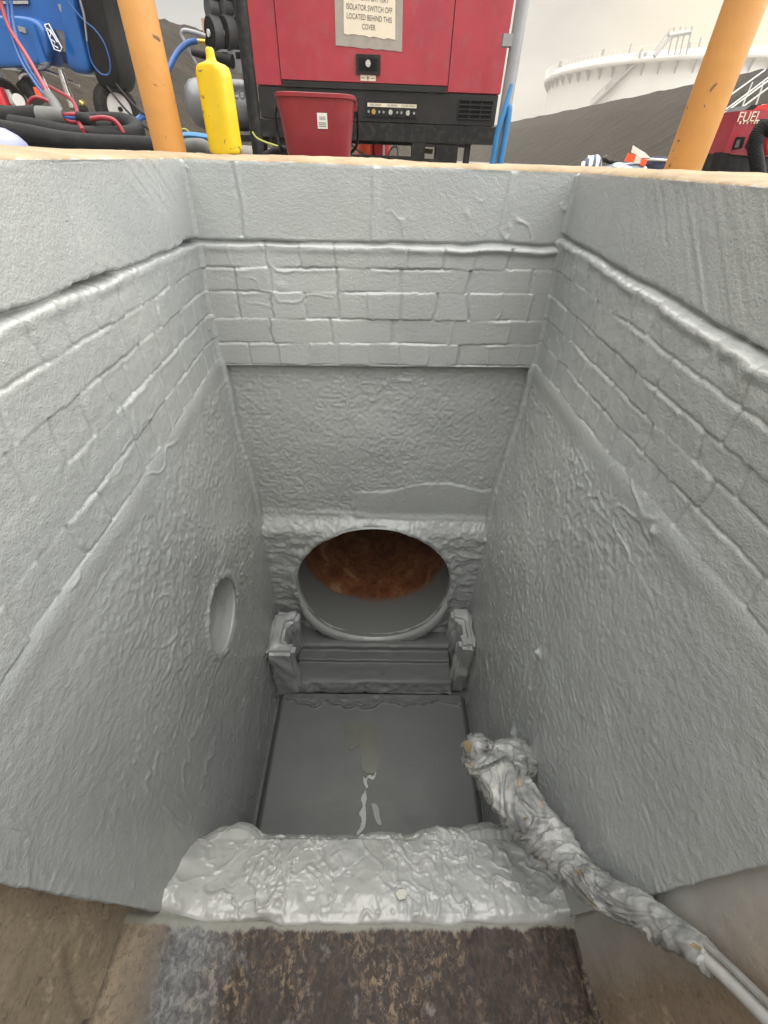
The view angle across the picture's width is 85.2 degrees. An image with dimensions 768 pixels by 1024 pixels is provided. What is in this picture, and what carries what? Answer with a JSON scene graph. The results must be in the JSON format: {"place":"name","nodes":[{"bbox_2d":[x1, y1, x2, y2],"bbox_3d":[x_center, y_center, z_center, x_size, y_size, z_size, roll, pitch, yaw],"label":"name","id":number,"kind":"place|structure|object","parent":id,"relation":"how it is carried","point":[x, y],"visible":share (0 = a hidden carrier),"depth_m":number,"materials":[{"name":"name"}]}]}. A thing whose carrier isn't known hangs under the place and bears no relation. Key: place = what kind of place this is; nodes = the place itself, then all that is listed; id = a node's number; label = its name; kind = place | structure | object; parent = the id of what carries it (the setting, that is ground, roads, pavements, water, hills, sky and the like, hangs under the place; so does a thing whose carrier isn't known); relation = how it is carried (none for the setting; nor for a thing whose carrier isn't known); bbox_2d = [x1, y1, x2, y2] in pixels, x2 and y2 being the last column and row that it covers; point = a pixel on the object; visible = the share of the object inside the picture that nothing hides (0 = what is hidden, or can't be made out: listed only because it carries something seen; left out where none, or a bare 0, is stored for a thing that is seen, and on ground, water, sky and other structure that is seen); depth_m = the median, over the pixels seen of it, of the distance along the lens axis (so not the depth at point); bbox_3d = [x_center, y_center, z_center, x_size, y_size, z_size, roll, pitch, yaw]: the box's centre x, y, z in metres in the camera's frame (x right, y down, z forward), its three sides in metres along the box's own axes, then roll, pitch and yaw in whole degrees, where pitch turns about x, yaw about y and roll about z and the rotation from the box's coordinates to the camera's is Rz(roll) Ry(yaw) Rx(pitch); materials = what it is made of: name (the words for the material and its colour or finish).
{"place":"outdoors","nodes":[
{"label":"outdoors","id":0,"kind":"place"},
{"bbox_2d":[0,127,27,145],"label":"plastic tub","id":1,"kind":"object","parent":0,"point":[7,137],"visible":0.38,"depth_m":1.47,"materials":[{"name":"white plastic"}]},
{"bbox_2d":[0,19,461,160],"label":"embankment","id":2,"kind":"structure","parent":0,"point":[183,71],"depth_m":9.92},
{"bbox_2d":[30,145,536,164],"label":"ground","id":3,"kind":"structure","parent":0,"point":[246,149],"depth_m":4.20,"materials":[{"name":"grey concrete"}]},
{"bbox_2d":[0,0,62,108],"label":"twin line","id":4,"kind":"object","parent":3,"relation":"on","point":[53,101],"visible":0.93,"depth_m":2.12,"materials":[{"name":"rubber"}]},
{"bbox_2d":[0,105,115,125],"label":"hose","id":5,"kind":"object","parent":3,"relation":"on","point":[103,123],"visible":0.06,"depth_m":1.99,"materials":[{"name":"rubber"}]},
{"bbox_2d":[26,95,47,104],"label":"red hose","id":6,"kind":"object","parent":5,"relation":"on","point":[31,100],"visible":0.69,"depth_m":1.95,"materials":[{"name":"red rubber"}]},
{"bbox_2d":[0,0,138,116],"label":"paint sprayer","id":7,"kind":"object","parent":3,"relation":"on","point":[92,32],"visible":0.82,"depth_m":2.66,"materials":[{"name":"blue metal"}]},
{"bbox_2d":[6,112,145,135],"bbox_3d":[-1.369,-1.827,1.990,0.525,0.140,0.488,1,40,-1],"label":"black hose","id":8,"kind":"object","parent":3,"relation":"on","point":[131,125],"visible":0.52,"depth_m":1.83,"materials":[{"name":"rubber"}]},
{"bbox_2d":[0,105,95,125],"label":"insulated hose","id":9,"kind":"object","parent":8,"relation":"on","point":[56,114],"visible":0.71,"depth_m":1.82,"materials":[{"name":"black rubber"}]},
{"bbox_2d":[48,85,85,132],"bbox_3d":[-1.526,-1.978,2.041,0.074,0.204,0.906,-22,46,-26],"label":"red hose","id":10,"kind":"object","parent":8,"relation":"on","point":[71,99],"visible":0.79,"depth_m":2.12,"materials":[{"name":"red rubber"}]},
{"bbox_2d":[89,115,124,132],"bbox_3d":[-1.211,-1.699,1.832,0.134,0.060,0.018,1,40,-1],"label":"red hose","id":11,"kind":"object","parent":8,"relation":"on","point":[105,118],"visible":1,"depth_m":1.82,"materials":[{"name":"red rubber"}]},
{"bbox_2d":[0,119,195,152],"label":"black hose","id":12,"kind":"object","parent":3,"relation":"on","point":[33,135],"visible":0.65,"depth_m":1.69,"materials":[{"name":"rubber"}]},
{"bbox_2d":[182,132,207,140],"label":"hose","id":13,"kind":"object","parent":3,"relation":"on","point":[194,135],"visible":0.42,"depth_m":2.17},
{"bbox_2d":[184,138,211,153],"bbox_3d":[-0.757,-1.478,1.694,0.131,0.058,0.044,1,40,-1],"label":"grey hose","id":14,"kind":"object","parent":3,"relation":"on","point":[192,145],"visible":0.81,"depth_m":1.68,"materials":[{"name":"grey plastic"}]},
{"bbox_2d":[180,0,271,150],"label":"air compressor","id":15,"kind":"object","parent":3,"relation":"on","point":[219,34],"visible":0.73,"depth_m":2.40,"materials":[{"name":"silver metal"}]},
{"bbox_2d":[136,37,197,121],"bbox_3d":[-1.216,-2.380,2.308,0.096,0.416,0.659,13,41,12],"label":"blue hose","id":16,"kind":"object","parent":15,"relation":"attached to","point":[181,47],"visible":0.43,"depth_m":2.37,"materials":[{"name":"blue rubber"}]},
{"bbox_2d":[106,86,148,130],"bbox_3d":[-1.384,-2.192,2.266,0.020,0.251,1.294,-21,45,-24],"label":"black cable","id":17,"kind":"object","parent":16,"relation":"attached to","point":[124,108],"visible":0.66,"depth_m":2.40,"materials":[{"name":"rubber"}]},
{"bbox_2d":[115,83,145,116],"bbox_3d":[-1.340,-2.212,2.248,0.016,0.220,1.276,-20,45,-24],"label":"black cable","id":18,"kind":"object","parent":16,"relation":"attached to","point":[130,101],"visible":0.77,"depth_m":2.37,"materials":[{"name":"rubber"}]},
{"bbox_2d":[233,0,263,154],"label":"steel upright","id":19,"kind":"object","parent":3,"relation":"on","point":[245,47],"depth_m":2.06,"materials":[{"name":"black metal"}]},
{"bbox_2d":[252,131,277,145],"bbox_3d":[-0.567,-1.827,2.054,0.158,0.063,0.008,1,40,-1],"label":"yellow wire","id":20,"kind":"object","parent":3,"relation":"on","point":[259,139],"visible":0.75,"depth_m":2.05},
{"bbox_2d":[263,145,286,154],"bbox_3d":[-0.480,-1.693,1.971,0.179,0.057,0.032,1,40,-1],"label":"black hose","id":21,"kind":"object","parent":3,"relation":"on","point":[275,150],"visible":0.44,"depth_m":1.96,"materials":[{"name":"rubber"}]},
{"bbox_2d":[274,91,358,156],"bbox_3d":[-0.272,-1.555,1.724,0.341,0.226,0.318,1,40,-1],"label":"bucket","id":22,"kind":"object","parent":3,"relation":"on","point":[317,124],"visible":0.78,"depth_m":1.61,"materials":[{"name":"red plastic"}]},
{"bbox_2d":[247,0,513,163],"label":"generator","id":23,"kind":"object","parent":3,"relation":"on","point":[418,76],"visible":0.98,"depth_m":2.36,"materials":[{"name":"red paint"}]},
{"bbox_2d":[274,0,454,85],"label":"service door","id":24,"kind":"structure","parent":23,"relation":"in","point":[404,42],"depth_m":2.30,"materials":[{"name":"red paint"}]},
{"bbox_2d":[387,146,398,155],"bbox_3d":[0.067,-2.742,3.182,0.094,0.073,0.012,1,40,-1],"label":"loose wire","id":25,"kind":"object","parent":23,"relation":"attached to","point":[396,147],"visible":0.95,"depth_m":3.17,"materials":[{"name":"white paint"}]},
{"bbox_2d":[425,148,432,153],"bbox_3d":[0.284,-2.354,2.726,0.072,0.028,0.024,12,41,11],"label":"wood wedge","id":26,"kind":"object","parent":23,"relation":"in","point":[428,151],"visible":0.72,"depth_m":2.72,"materials":[{"name":"brown wood"}]},
{"bbox_2d":[373,145,389,155],"bbox_3d":[-0.021,-3.248,3.667,0.148,0.310,0.152,1,40,-1],"label":"red can","id":27,"kind":"object","parent":3,"relation":"on","point":[381,149],"visible":0.07,"depth_m":3.66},
{"bbox_2d":[0,144,767,187],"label":"coping","id":28,"kind":"object","parent":3,"relation":"on","point":[746,179],"visible":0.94,"depth_m":1.10,"materials":[{"name":"concrete"}]},
{"bbox_2d":[117,0,185,151],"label":"guard post","id":29,"kind":"object","parent":28,"relation":"on","point":[141,25],"visible":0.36,"depth_m":1.26,"materials":[{"name":"orange paint"}]},
{"bbox_2d":[196,47,241,154],"bbox_3d":[-0.535,-1.319,1.351,0.106,0.247,0.064,17,43,17],"label":"plastic bottle","id":30,"kind":"object","parent":28,"relation":"on","point":[216,91],"visible":0.99,"depth_m":1.33,"materials":[{"name":"yellow plastic"}]},
{"bbox_2d":[581,155,601,166],"bbox_3d":[0.710,-1.199,1.428,0.065,0.036,0.059,1,40,-1],"label":"striped rag","id":31,"kind":"object","parent":28,"relation":"on","point":[594,160],"visible":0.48,"depth_m":1.41,"materials":[{"name":"fabric"}]},
{"bbox_2d":[605,162,646,167],"bbox_3d":[0.833,-1.186,1.435,0.147,0.022,0.088,1,40,-1],"label":"blue cloth","id":32,"kind":"object","parent":28,"relation":"on","point":[626,165],"visible":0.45,"depth_m":1.42,"materials":[{"name":"fabric"}]},
{"bbox_2d":[602,155,618,163],"bbox_3d":[0.771,-1.203,1.428,0.063,0.026,0.021,1,40,-1],"label":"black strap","id":33,"kind":"object","parent":32,"relation":"on","point":[607,159],"visible":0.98,"depth_m":1.42,"materials":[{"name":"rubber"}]},
{"bbox_2d":[624,145,649,165],"bbox_3d":[0.856,-1.196,1.403,0.090,0.052,0.021,1,40,-1],"label":"torn packet","id":34,"kind":"object","parent":32,"relation":"on","point":[637,157],"visible":1,"depth_m":1.40,"materials":[{"name":"orange plastic"}]},
{"bbox_2d":[645,156,667,168],"bbox_3d":[0.958,-1.207,1.448,0.174,0.041,0.082,1,40,-1],"label":"navy garment","id":35,"kind":"object","parent":28,"relation":"on","point":[656,162],"visible":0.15,"depth_m":1.42,"materials":[{"name":"fabric"}]},
{"bbox_2d":[664,0,767,170],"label":"guard post","id":36,"kind":"object","parent":28,"relation":"on","point":[736,27],"visible":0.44,"depth_m":1.11,"materials":[{"name":"orange paint"}]},
{"bbox_2d":[496,30,509,124],"bbox_3d":[0.639,-2.315,2.236,0.014,0.358,0.005,1,40,-1],"label":"thin cable","id":37,"kind":"object","parent":3,"relation":"on","point":[504,74],"visible":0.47,"depth_m":2.21,"materials":[{"name":"white paint"}]},
{"bbox_2d":[495,0,529,163],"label":"steel upright","id":38,"kind":"object","parent":3,"relation":"on","point":[512,41],"visible":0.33,"depth_m":1.97,"materials":[{"name":"grey metal"}]},
{"bbox_2d":[490,84,512,163],"bbox_3d":[0.596,-1.949,2.137,0.065,0.342,0.030,-7,41,-10],"label":"blue hose","id":39,"kind":"object","parent":38,"relation":"attached to","point":[498,132],"visible":0.9,"depth_m":2.12,"materials":[{"name":"blue rubber"}]},
{"bbox_2d":[498,104,511,163],"bbox_3d":[0.622,-1.921,2.160,0.034,0.271,0.036,11,41,10],"label":"blue hose","id":40,"kind":"object","parent":38,"relation":"attached to","point":[505,135],"visible":0.89,"depth_m":2.14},
{"bbox_2d":[543,26,767,114],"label":"storage tank","id":41,"kind":"object","parent":3,"relation":"on","point":[585,83],"visible":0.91,"depth_m":49.85,"materials":[{"name":"metal"}]},
{"bbox_2d":[701,104,767,172],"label":"red power unit","id":42,"kind":"object","parent":3,"relation":"on","point":[740,142],"visible":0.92,"depth_m":1.94,"materials":[{"name":"paint"}]},
{"bbox_2d":[266,611,302,696],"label":"slotted pier","id":43,"kind":"structure","parent":0,"point":[285,646],"depth_m":2.48,"materials":[{"name":"grey concrete"}]},
{"bbox_2d":[82,908,603,1023],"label":"channel floor","id":44,"kind":"structure","parent":0,"point":[165,967],"depth_m":1.15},
{"bbox_2d":[0,884,132,1023],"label":"channel wall","id":45,"kind":"structure","parent":44,"relation":"on","point":[56,951],"depth_m":0.87,"materials":[{"name":"beige concrete"}]},
{"bbox_2d":[574,865,767,1023],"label":"channel wall","id":46,"kind":"structure","parent":44,"relation":"on","point":[634,976],"depth_m":0.81,"materials":[{"name":"brown concrete"}]},
{"bbox_2d":[356,144,372,154],"bbox_3d":[-0.169,-3.253,3.666,0.148,0.310,0.148,1,40,-1],"label":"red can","id":47,"kind":"object","parent":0,"point":[367,149],"visible":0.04,"depth_m":3.65,"materials":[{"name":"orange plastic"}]},
{"bbox_2d":[253,665,483,825],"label":"pit floor","id":48,"kind":"structure","parent":0,"point":[462,693],"depth_m":2.42,"materials":[{"name":"grey concrete"}]},
{"bbox_2d":[0,159,278,911],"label":"side wall","id":49,"kind":"structure","parent":48,"relation":"on","point":[138,613],"depth_m":0.98,"materials":[{"name":"grey paint"}]},
{"bbox_2d":[162,822,575,927],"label":"weir sill","id":50,"kind":"structure","parent":48,"relation":"on","point":[487,873],"depth_m":1.33,"materials":[{"name":"grey concrete"}]},
{"bbox_2d":[255,693,482,834],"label":"floor slab","id":51,"kind":"structure","parent":48,"relation":"on","point":[353,763],"depth_m":2.31,"materials":[{"name":"paint"}]},
{"bbox_2d":[298,630,450,694],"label":"stepped sill","id":52,"kind":"structure","parent":48,"relation":"on","point":[329,665],"depth_m":2.69,"materials":[{"name":"grey concrete"}]},
{"bbox_2d":[182,159,577,631],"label":"end wall","id":53,"kind":"structure","parent":48,"relation":"on","point":[378,328],"depth_m":1.58,"materials":[{"name":"grey paint"}]},
{"bbox_2d":[296,525,450,640],"bbox_3d":[-0.067,-0.571,3.809,0.991,1.068,3.451,1,40,-1],"label":"outfall pipe","id":54,"kind":"object","parent":53,"relation":"in","point":[371,583],"visible":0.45,"depth_m":2.93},
{"bbox_2d":[445,609,475,691],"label":"slotted pier","id":55,"kind":"structure","parent":48,"relation":"on","point":[460,639],"depth_m":2.55,"materials":[{"name":"grey concrete"}]},
{"bbox_2d":[464,173,767,916],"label":"side wall","id":56,"kind":"structure","parent":48,"relation":"on","point":[617,679],"depth_m":0.94,"materials":[{"name":"grey paint"}]},
{"bbox_2d":[460,732,767,1023],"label":"wrapped lance","id":57,"kind":"object","parent":56,"relation":"on","point":[503,772],"visible":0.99,"depth_m":1.06},
{"bbox_2d":[155,0,767,124],"label":"sky","id":58,"kind":"structure","parent":0,"point":[556,31],"materials":[{"name":"white"}]},
{"bbox_2d":[458,69,767,165],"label":"embankment","id":59,"kind":"structure","parent":0,"point":[647,124],"depth_m":18.23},
{"bbox_2d":[724,69,767,112],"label":"bank stair","id":60,"kind":"object","parent":59,"relation":"on","point":[747,94],"visible":0.23,"depth_m":11.81,"materials":[{"name":"white metal"}]}
]}

